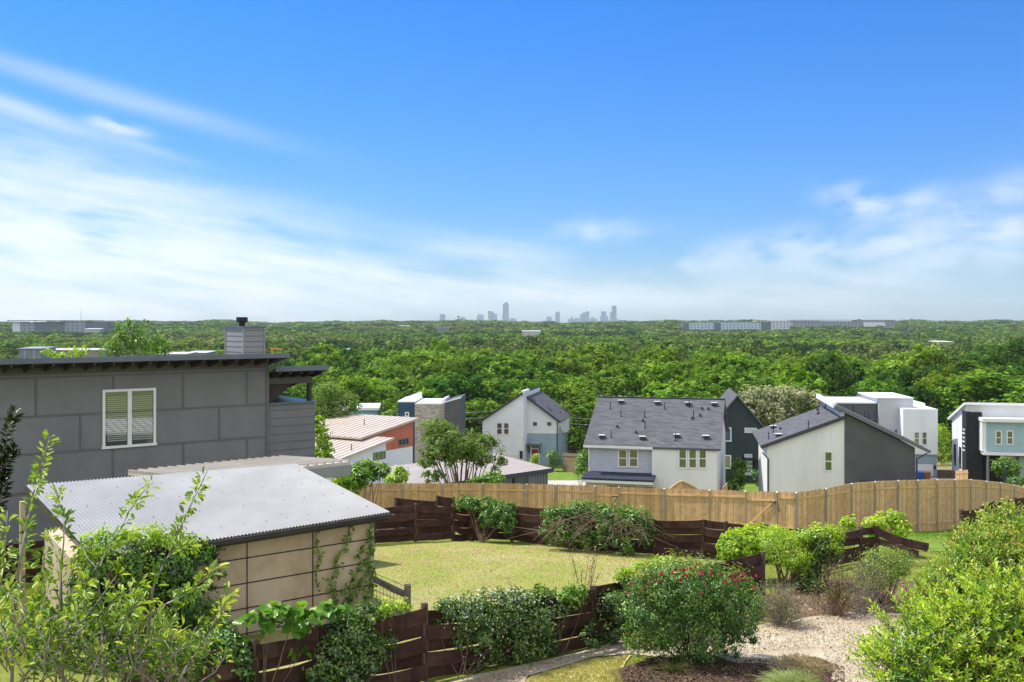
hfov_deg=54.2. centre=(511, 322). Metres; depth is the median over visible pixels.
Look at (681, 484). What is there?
picket screen
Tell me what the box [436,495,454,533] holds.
board fence
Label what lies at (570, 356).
leafy tree
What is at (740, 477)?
tree
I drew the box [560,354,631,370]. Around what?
leafy tree
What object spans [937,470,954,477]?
plank fence
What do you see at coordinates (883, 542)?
loose board
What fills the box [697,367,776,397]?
leafy tree
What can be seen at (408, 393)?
leafy tree
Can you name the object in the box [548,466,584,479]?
house lawn
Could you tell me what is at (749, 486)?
house lawn
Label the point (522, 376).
leafy tree
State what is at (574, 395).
leafy tree
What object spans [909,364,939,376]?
leafy tree
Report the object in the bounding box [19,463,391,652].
garden shed
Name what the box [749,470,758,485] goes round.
shrub
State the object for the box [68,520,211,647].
climbing vine
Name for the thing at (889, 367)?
leafy tree
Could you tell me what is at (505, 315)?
tower
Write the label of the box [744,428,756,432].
window
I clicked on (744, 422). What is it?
gabled house
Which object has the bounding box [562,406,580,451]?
leafy tree
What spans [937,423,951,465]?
tree
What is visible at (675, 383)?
leafy tree
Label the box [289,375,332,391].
leafy tree
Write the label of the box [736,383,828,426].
flowering tree
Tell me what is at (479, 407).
leafy tree
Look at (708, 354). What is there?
leafy tree
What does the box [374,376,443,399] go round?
leafy tree
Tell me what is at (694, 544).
board fence
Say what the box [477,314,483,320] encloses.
tower
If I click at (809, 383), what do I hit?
leafy tree
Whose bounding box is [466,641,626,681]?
gravel
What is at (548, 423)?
window
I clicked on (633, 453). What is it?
window
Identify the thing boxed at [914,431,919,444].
window
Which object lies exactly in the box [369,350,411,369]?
leafy tree
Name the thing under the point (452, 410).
box house
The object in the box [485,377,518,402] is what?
leafy tree
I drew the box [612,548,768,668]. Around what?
rose bush
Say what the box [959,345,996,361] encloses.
leafy tree
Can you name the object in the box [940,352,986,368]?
leafy tree
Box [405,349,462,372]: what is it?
leafy tree
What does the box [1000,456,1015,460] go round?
window
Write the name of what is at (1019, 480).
tree
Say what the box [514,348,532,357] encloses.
leafy tree
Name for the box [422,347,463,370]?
leafy tree
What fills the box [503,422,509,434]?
window
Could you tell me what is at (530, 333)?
building
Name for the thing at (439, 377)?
leafy tree
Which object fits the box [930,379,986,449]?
leafy tree
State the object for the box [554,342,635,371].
leafy tree
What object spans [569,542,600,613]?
sapling
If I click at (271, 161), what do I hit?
sky
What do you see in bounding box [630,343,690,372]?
leafy tree
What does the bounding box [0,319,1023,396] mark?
wood
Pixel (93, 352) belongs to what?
building
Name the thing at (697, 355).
leafy tree
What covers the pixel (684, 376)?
leafy tree
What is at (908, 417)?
box house
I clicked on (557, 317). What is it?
tower
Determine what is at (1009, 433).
window
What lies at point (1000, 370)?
leafy tree
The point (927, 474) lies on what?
wheelie bin
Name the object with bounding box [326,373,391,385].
leafy tree
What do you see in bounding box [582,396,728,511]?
wide house
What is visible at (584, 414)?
leafy tree
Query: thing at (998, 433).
window
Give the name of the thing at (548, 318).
tower
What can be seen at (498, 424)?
window
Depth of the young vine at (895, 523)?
30.08 m
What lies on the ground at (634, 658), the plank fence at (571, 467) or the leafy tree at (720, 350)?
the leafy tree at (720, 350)
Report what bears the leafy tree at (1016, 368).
on the ground at (634, 658)
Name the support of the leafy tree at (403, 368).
on the ground at (634, 658)
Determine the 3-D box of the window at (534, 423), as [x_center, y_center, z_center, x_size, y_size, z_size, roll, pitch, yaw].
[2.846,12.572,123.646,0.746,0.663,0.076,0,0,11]
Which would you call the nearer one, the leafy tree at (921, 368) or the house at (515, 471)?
the house at (515, 471)
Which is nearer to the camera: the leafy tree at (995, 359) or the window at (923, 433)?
the window at (923, 433)
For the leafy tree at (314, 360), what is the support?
on the ground at (634, 658)
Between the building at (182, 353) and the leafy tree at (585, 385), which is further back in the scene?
the building at (182, 353)
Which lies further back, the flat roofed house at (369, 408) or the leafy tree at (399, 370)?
the leafy tree at (399, 370)
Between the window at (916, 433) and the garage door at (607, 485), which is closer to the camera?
the garage door at (607, 485)
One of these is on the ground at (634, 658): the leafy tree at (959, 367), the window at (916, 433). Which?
the leafy tree at (959, 367)
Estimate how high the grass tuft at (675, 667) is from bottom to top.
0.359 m
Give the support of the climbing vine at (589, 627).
attached to the board fence at (420, 660)
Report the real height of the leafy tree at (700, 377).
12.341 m
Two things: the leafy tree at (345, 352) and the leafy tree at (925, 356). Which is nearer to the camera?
the leafy tree at (925, 356)
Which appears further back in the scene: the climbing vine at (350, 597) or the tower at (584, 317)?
the tower at (584, 317)
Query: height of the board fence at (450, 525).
1.664 m
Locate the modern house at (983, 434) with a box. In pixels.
[948,402,1023,481]
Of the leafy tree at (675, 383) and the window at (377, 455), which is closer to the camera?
the window at (377, 455)
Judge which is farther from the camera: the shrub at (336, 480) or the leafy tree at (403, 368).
the leafy tree at (403, 368)
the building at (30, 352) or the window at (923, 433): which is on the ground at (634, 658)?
the building at (30, 352)
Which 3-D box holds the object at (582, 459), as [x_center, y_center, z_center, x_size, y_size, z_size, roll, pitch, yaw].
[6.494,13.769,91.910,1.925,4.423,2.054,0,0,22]
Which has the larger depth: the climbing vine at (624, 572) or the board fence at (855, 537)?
the board fence at (855, 537)
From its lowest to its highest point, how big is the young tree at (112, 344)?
10.841 m
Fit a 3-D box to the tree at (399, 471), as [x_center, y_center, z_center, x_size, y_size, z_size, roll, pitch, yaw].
[-6.767,10.242,58.505,1.680,3.814,1.415,0,0,0]
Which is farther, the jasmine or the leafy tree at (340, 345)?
the leafy tree at (340, 345)
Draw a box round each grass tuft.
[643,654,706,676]
[747,665,824,681]
[759,650,841,674]
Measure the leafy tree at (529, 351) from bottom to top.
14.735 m
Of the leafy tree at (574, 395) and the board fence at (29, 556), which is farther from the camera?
the leafy tree at (574, 395)
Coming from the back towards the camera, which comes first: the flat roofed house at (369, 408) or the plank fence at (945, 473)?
the flat roofed house at (369, 408)
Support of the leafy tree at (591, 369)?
on the ground at (634, 658)
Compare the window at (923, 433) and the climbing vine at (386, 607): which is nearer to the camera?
the climbing vine at (386, 607)
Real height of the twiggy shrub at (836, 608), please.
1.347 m
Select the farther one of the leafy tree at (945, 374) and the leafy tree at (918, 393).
the leafy tree at (945, 374)
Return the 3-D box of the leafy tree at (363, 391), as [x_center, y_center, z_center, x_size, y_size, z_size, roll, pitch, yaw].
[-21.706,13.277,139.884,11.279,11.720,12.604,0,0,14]
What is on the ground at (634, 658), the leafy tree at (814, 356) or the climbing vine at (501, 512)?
the leafy tree at (814, 356)
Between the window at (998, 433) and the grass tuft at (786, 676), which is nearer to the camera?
the grass tuft at (786, 676)
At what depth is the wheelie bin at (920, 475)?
103.67 m
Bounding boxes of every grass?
[0,576,44,663]
[865,527,974,541]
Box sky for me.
[0,0,1023,322]
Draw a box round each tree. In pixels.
[0,429,240,681]
[40,345,90,357]
[97,316,171,356]
[280,350,318,365]
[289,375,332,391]
[290,388,306,398]
[295,343,360,365]
[295,353,335,368]
[296,367,343,387]
[312,376,399,414]
[312,381,363,418]
[314,383,392,410]
[317,351,349,368]
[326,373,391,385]
[332,342,350,350]
[333,362,356,377]
[336,362,380,379]
[339,345,366,367]
[341,357,359,369]
[344,348,394,368]
[344,365,410,386]
[366,364,406,382]
[366,378,405,401]
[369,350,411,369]
[373,357,405,368]
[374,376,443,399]
[376,398,400,415]
[380,402,397,415]
[381,364,407,372]
[383,464,409,488]
[394,350,465,382]
[395,366,420,375]
[399,386,429,398]
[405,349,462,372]
[411,355,468,378]
[412,336,464,355]
[416,417,508,514]
[417,387,440,397]
[421,371,467,388]
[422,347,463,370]
[422,371,512,437]
[438,352,496,382]
[438,379,501,426]
[442,355,492,375]
[458,347,487,364]
[464,348,515,362]
[465,470,505,487]
[466,398,503,454]
[468,354,545,389]
[476,390,568,418]
[479,349,561,383]
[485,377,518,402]
[511,378,540,394]
[513,365,558,391]
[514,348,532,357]
[519,350,545,358]
[519,370,589,402]
[534,367,562,383]
[543,350,571,363]
[543,448,561,470]
[549,350,582,368]
[549,382,596,452]
[552,347,586,358]
[552,352,622,381]
[553,372,588,389]
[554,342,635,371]
[558,362,590,378]
[558,374,625,419]
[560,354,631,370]
[561,395,625,450]
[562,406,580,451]
[579,363,607,379]
[584,364,649,396]
[604,360,689,381]
[605,342,630,356]
[617,381,718,397]
[627,359,711,397]
[629,344,650,357]
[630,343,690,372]
[636,342,676,363]
[641,378,721,397]
[651,350,689,375]
[671,370,700,385]
[685,360,704,375]
[687,351,724,377]
[689,352,774,378]
[693,351,707,363]
[693,370,720,394]
[694,347,745,366]
[695,362,719,384]
[696,345,751,364]
[697,355,794,383]
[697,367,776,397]
[721,364,761,393]
[725,457,750,495]
[734,376,765,396]
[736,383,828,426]
[756,358,815,383]
[758,370,782,386]
[765,364,828,397]
[776,354,822,369]
[785,376,836,415]
[795,349,859,396]
[801,353,820,362]
[803,348,866,396]
[832,385,863,396]
[838,352,868,366]
[846,360,868,370]
[847,360,922,382]
[849,375,901,396]
[850,371,893,387]
[863,358,886,366]
[873,366,921,392]
[875,342,977,376]
[881,351,936,362]
[885,366,923,380]
[895,381,955,450]
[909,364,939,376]
[909,364,972,447]
[914,363,942,379]
[921,357,993,379]
[926,369,1023,426]
[926,374,965,435]
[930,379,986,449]
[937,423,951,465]
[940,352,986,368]
[943,350,999,367]
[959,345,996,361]
[961,364,1016,379]
[967,347,1023,368]
[983,335,1023,365]
[990,455,1023,482]
[993,362,1022,401]
[1006,475,1023,486]
[1008,355,1023,366]
[1011,363,1023,373]
[1013,368,1023,378]
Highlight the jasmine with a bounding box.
[432,583,570,675]
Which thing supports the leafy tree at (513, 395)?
on the ground at (634, 658)
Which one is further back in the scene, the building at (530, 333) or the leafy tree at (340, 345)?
the building at (530, 333)
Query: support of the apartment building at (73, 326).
on the ground at (634, 658)
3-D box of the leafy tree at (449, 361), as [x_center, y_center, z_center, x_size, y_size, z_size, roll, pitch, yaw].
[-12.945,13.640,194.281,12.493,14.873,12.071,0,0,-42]
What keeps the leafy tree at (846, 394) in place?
on the ground at (634, 658)
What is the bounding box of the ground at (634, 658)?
[0,332,1023,681]
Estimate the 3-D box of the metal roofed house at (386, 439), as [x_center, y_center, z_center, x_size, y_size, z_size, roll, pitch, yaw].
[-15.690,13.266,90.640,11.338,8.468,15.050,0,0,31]
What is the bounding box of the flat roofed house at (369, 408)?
[339,403,380,414]
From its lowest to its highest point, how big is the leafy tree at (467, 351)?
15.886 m
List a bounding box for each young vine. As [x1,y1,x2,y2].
[526,582,590,653]
[836,509,913,547]
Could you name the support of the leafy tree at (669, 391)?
on the ground at (634, 658)
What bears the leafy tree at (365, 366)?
on the ground at (634, 658)
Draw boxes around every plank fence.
[563,453,578,472]
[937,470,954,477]
[955,470,967,478]
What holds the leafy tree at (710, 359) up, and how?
on the ground at (634, 658)
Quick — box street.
[930,476,954,479]
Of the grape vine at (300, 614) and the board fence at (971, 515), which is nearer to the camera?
the grape vine at (300, 614)
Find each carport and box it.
[128,455,351,477]
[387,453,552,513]
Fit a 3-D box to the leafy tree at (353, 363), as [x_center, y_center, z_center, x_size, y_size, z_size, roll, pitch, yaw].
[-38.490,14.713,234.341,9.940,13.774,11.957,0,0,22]
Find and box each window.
[101,388,156,448]
[373,451,385,459]
[398,438,408,445]
[496,422,502,434]
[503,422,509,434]
[532,421,537,426]
[546,421,551,426]
[617,449,627,467]
[628,449,638,467]
[678,450,687,468]
[688,450,697,468]
[698,450,706,468]
[725,427,731,441]
[725,455,730,468]
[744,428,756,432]
[824,451,832,470]
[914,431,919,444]
[921,431,927,444]
[954,444,955,465]
[959,447,960,468]
[995,430,1001,444]
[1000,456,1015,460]
[1006,430,1013,444]
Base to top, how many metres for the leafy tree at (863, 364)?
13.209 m
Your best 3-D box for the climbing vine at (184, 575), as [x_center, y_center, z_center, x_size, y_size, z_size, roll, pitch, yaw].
[-6.649,5.414,18.503,3.506,3.162,2.048,0,0,-26]
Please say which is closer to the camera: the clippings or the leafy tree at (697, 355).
the clippings
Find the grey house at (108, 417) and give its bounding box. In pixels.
[0,317,328,544]
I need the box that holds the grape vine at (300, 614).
[232,599,351,681]
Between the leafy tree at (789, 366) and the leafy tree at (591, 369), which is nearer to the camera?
the leafy tree at (789, 366)
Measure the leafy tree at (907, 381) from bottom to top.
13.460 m
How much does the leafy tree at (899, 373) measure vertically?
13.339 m
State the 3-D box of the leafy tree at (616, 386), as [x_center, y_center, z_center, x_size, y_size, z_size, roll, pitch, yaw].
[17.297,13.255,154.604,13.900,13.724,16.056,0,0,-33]
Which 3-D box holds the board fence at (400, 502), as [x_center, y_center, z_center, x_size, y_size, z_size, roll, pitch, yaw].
[-3.490,7.193,36.289,1.550,1.725,0.164,0,0,-8]
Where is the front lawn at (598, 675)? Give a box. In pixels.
[524,655,630,681]
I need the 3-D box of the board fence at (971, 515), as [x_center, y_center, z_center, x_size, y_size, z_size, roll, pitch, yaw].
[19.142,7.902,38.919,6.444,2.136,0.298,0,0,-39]
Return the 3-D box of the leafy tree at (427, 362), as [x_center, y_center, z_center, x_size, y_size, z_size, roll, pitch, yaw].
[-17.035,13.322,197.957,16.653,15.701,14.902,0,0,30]
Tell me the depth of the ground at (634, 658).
25.22 m
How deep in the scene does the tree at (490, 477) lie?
58.78 m
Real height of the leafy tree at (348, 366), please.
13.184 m
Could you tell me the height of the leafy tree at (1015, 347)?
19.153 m
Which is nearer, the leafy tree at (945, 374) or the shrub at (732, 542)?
the shrub at (732, 542)
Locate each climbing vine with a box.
[55,531,238,672]
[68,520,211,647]
[120,623,258,681]
[302,600,399,681]
[310,522,378,618]
[375,596,412,681]
[452,494,517,542]
[506,497,677,555]
[577,576,654,647]
[612,554,681,630]
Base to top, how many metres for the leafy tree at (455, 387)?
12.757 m
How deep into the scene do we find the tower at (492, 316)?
7948.00 m
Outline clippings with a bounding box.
[388,546,682,605]
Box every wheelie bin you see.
[915,471,923,479]
[923,471,930,479]
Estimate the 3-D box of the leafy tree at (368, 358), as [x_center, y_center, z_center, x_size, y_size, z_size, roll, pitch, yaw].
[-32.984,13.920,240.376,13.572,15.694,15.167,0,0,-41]
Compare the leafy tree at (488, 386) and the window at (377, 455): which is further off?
the leafy tree at (488, 386)
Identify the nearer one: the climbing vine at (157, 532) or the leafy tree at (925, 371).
the climbing vine at (157, 532)
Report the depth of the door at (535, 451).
123.64 m
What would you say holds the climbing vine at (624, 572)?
attached to the board fence at (420, 660)
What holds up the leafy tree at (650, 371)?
on the ground at (634, 658)
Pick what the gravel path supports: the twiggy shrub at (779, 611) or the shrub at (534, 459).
the twiggy shrub at (779, 611)
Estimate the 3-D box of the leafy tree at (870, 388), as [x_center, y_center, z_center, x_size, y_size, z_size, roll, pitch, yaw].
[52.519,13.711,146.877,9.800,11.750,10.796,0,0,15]
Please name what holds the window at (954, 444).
in the modern house at (983, 434)
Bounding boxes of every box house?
[397,391,465,462]
[820,392,937,475]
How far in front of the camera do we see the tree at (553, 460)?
115.67 m
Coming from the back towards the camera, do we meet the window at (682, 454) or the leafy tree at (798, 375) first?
the leafy tree at (798, 375)
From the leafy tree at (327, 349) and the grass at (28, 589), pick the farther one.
the leafy tree at (327, 349)
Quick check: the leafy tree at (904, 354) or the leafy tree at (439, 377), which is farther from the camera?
the leafy tree at (904, 354)
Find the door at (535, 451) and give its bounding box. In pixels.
[532,449,537,462]
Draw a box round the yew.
[0,404,24,512]
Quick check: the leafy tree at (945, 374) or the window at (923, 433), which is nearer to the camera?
the window at (923, 433)
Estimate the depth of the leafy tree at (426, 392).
148.33 m
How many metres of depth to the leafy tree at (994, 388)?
134.52 m
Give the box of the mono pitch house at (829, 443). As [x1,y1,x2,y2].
[752,394,930,506]
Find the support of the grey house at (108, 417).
on the ground at (634, 658)
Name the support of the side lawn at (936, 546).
on the ground at (634, 658)
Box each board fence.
[0,540,44,587]
[122,551,764,681]
[374,503,472,543]
[394,497,435,533]
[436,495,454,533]
[473,504,804,565]
[817,525,878,569]
[959,497,1023,533]
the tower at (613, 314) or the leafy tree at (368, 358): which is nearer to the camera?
the leafy tree at (368, 358)
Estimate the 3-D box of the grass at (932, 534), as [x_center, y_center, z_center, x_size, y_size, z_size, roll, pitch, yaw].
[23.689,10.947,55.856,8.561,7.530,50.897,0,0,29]
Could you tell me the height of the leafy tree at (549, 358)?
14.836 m
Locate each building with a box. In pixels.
[7,320,114,332]
[17,347,55,358]
[56,348,114,357]
[85,328,103,332]
[160,352,197,355]
[190,351,215,354]
[436,327,448,331]
[522,331,539,336]
[680,321,789,330]
[790,319,894,327]
[931,341,952,344]
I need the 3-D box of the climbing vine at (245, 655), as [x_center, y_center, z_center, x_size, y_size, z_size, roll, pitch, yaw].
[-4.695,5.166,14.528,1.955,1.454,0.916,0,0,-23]
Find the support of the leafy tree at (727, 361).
on the ground at (634, 658)
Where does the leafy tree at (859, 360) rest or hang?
on the ground at (634, 658)
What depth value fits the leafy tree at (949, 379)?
149.13 m
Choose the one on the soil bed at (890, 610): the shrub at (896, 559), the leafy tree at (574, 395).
the shrub at (896, 559)
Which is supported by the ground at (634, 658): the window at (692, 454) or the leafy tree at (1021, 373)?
the leafy tree at (1021, 373)
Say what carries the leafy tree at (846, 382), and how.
on the ground at (634, 658)
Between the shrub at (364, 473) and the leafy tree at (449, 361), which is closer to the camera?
the shrub at (364, 473)
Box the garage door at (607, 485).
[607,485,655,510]
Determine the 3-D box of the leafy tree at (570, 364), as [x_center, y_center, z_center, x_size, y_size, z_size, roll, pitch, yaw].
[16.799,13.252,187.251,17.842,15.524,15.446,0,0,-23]
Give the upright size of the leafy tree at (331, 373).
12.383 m
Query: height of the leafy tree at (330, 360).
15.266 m
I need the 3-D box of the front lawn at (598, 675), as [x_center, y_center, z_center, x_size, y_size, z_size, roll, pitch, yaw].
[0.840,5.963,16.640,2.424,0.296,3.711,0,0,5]
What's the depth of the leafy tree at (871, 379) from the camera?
168.55 m
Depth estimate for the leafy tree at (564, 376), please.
175.84 m
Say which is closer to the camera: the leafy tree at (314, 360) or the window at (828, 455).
the window at (828, 455)
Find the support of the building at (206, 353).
on the ground at (634, 658)
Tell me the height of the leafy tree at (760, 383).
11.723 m
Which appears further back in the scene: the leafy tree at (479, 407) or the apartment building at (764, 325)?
the apartment building at (764, 325)
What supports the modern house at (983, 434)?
on the ground at (634, 658)
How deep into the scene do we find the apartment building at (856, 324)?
1660.00 m
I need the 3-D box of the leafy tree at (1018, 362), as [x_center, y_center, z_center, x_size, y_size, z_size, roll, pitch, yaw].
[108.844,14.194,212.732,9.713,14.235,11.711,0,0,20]
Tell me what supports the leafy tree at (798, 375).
on the ground at (634, 658)
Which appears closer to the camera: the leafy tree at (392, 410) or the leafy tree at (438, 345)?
the leafy tree at (392, 410)
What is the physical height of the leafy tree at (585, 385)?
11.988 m
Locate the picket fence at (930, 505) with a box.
[349,479,1023,532]
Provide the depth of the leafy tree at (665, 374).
150.55 m
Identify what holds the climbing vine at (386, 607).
attached to the board fence at (420, 660)
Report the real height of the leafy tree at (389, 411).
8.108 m
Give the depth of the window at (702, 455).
77.28 m
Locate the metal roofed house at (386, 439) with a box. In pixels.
[315,413,419,500]
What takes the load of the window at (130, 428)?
in the grey house at (108, 417)
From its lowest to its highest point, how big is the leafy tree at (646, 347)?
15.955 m
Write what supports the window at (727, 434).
in the gabled house at (744, 422)
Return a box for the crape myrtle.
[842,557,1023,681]
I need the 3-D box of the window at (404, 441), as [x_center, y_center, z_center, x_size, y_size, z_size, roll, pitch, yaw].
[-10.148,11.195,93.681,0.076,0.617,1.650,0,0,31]
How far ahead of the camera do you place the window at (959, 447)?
107.42 m
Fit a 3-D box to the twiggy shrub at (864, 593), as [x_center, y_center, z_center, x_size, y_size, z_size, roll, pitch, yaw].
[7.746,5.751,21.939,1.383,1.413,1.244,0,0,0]
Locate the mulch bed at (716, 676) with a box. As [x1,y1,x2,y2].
[610,654,833,681]
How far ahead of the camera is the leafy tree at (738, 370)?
163.67 m
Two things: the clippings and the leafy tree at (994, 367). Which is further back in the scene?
the leafy tree at (994, 367)
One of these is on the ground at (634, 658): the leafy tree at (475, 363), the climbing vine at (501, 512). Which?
the leafy tree at (475, 363)
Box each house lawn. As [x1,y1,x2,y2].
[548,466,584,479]
[725,482,758,491]
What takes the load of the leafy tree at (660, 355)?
on the ground at (634, 658)
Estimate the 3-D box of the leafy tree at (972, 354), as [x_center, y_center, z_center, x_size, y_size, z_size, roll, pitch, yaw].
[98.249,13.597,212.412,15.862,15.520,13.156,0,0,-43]
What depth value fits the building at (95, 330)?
1100.00 m
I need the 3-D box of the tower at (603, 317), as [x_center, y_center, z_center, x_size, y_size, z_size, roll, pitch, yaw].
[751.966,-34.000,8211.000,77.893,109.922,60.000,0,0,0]
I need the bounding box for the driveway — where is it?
[548,480,585,498]
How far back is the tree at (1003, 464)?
97.67 m
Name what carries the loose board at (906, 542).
attached to the board fence at (855, 537)
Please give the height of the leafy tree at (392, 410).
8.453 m
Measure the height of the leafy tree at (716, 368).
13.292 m
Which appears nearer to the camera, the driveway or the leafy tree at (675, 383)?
the driveway
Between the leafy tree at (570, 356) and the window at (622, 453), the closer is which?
the window at (622, 453)
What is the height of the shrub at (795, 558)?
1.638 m
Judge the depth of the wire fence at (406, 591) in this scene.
21.13 m
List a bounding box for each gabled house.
[478,386,571,465]
[720,388,764,482]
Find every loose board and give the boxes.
[873,525,928,550]
[879,538,918,557]
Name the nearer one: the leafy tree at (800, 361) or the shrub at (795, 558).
the shrub at (795, 558)
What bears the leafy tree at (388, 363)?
on the ground at (634, 658)
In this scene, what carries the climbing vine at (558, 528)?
attached to the board fence at (694, 544)
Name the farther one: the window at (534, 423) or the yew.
the window at (534, 423)
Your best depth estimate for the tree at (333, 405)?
98.96 m
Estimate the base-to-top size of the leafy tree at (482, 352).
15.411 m
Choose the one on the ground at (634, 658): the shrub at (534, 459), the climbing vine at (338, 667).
the shrub at (534, 459)
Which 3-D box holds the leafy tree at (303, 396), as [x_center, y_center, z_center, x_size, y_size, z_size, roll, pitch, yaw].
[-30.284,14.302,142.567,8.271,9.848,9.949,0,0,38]
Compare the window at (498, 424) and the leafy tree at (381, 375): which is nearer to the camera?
the window at (498, 424)
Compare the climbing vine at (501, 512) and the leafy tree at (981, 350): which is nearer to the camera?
the climbing vine at (501, 512)
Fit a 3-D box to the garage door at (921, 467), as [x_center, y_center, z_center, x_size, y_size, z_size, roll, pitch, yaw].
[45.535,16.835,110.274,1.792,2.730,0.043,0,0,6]
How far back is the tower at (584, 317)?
7908.70 m
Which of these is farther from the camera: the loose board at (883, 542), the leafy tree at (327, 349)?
the leafy tree at (327, 349)
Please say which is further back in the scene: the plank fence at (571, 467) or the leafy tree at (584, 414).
the leafy tree at (584, 414)
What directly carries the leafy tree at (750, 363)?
on the ground at (634, 658)
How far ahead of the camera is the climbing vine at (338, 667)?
15.54 m
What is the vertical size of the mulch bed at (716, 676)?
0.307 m
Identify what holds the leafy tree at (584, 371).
on the ground at (634, 658)
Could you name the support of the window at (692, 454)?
in the wide house at (655, 442)
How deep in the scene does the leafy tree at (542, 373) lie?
180.65 m
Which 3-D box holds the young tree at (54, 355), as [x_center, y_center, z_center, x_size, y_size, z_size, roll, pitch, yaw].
[-20.989,5.699,47.015,2.286,9.309,1.046,0,0,0]
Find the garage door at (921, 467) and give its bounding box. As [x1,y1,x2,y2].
[918,462,932,475]
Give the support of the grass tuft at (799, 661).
on the mulch bed at (716, 676)
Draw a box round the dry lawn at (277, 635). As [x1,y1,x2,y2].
[259,542,720,674]
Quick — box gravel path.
[450,612,911,681]
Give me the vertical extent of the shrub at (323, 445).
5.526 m
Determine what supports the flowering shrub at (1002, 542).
on the ground at (634, 658)
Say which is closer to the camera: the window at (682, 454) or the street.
the window at (682, 454)
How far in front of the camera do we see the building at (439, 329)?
1290.00 m
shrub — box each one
[315,415,334,458]
[329,476,363,494]
[339,458,391,503]
[530,453,539,463]
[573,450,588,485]
[715,521,791,572]
[740,573,824,628]
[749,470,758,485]
[755,527,817,589]
[787,521,846,588]
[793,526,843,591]
[796,558,867,616]
[839,552,898,614]
[850,544,920,604]
[891,496,1023,674]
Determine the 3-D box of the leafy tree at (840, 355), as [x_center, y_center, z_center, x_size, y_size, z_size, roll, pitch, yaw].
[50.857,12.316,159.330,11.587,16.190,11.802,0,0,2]
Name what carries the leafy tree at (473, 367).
on the ground at (634, 658)
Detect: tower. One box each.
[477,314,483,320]
[489,311,496,319]
[502,302,508,320]
[539,316,551,321]
[555,312,559,322]
[568,317,579,322]
[580,311,588,321]
[600,311,607,320]
[610,306,616,319]
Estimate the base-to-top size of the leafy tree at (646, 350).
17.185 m
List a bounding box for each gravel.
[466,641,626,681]
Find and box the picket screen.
[669,480,698,489]
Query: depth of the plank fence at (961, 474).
102.03 m
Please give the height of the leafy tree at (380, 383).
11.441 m
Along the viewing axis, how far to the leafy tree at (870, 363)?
234.97 m
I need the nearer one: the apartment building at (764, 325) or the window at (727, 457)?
the window at (727, 457)
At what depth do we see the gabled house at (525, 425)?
123.27 m
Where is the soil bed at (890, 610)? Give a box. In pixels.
[750,575,917,619]
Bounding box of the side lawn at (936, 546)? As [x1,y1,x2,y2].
[845,526,977,551]
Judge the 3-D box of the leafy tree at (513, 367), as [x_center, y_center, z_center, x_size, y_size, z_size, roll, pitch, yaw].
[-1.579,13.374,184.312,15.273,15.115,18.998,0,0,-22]
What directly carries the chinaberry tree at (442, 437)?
on the ground at (634, 658)
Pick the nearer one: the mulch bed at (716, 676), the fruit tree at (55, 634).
the fruit tree at (55, 634)
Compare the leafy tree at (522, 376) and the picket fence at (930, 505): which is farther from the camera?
the leafy tree at (522, 376)
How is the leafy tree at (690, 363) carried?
on the ground at (634, 658)
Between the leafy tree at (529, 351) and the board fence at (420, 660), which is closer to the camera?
the board fence at (420, 660)
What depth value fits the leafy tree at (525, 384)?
160.12 m
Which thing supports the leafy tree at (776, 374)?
on the ground at (634, 658)
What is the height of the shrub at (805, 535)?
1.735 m
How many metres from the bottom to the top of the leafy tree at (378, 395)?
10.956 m
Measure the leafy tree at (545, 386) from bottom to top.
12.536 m
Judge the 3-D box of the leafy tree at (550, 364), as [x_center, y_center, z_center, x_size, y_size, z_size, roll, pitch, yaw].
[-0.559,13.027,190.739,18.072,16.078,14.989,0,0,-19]
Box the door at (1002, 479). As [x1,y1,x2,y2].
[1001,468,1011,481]
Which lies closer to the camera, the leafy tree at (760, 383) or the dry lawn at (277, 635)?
the dry lawn at (277, 635)
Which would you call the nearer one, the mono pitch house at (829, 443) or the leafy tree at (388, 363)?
the mono pitch house at (829, 443)
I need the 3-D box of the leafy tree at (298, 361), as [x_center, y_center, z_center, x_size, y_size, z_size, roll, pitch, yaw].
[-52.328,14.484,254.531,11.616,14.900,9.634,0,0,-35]
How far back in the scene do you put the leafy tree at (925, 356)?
196.95 m
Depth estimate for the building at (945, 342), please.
641.13 m
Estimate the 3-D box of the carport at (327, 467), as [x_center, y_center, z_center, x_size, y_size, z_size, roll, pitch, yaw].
[-7.736,5.507,28.745,3.690,3.164,5.501,0,0,40]
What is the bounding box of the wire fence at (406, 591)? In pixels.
[373,573,410,615]

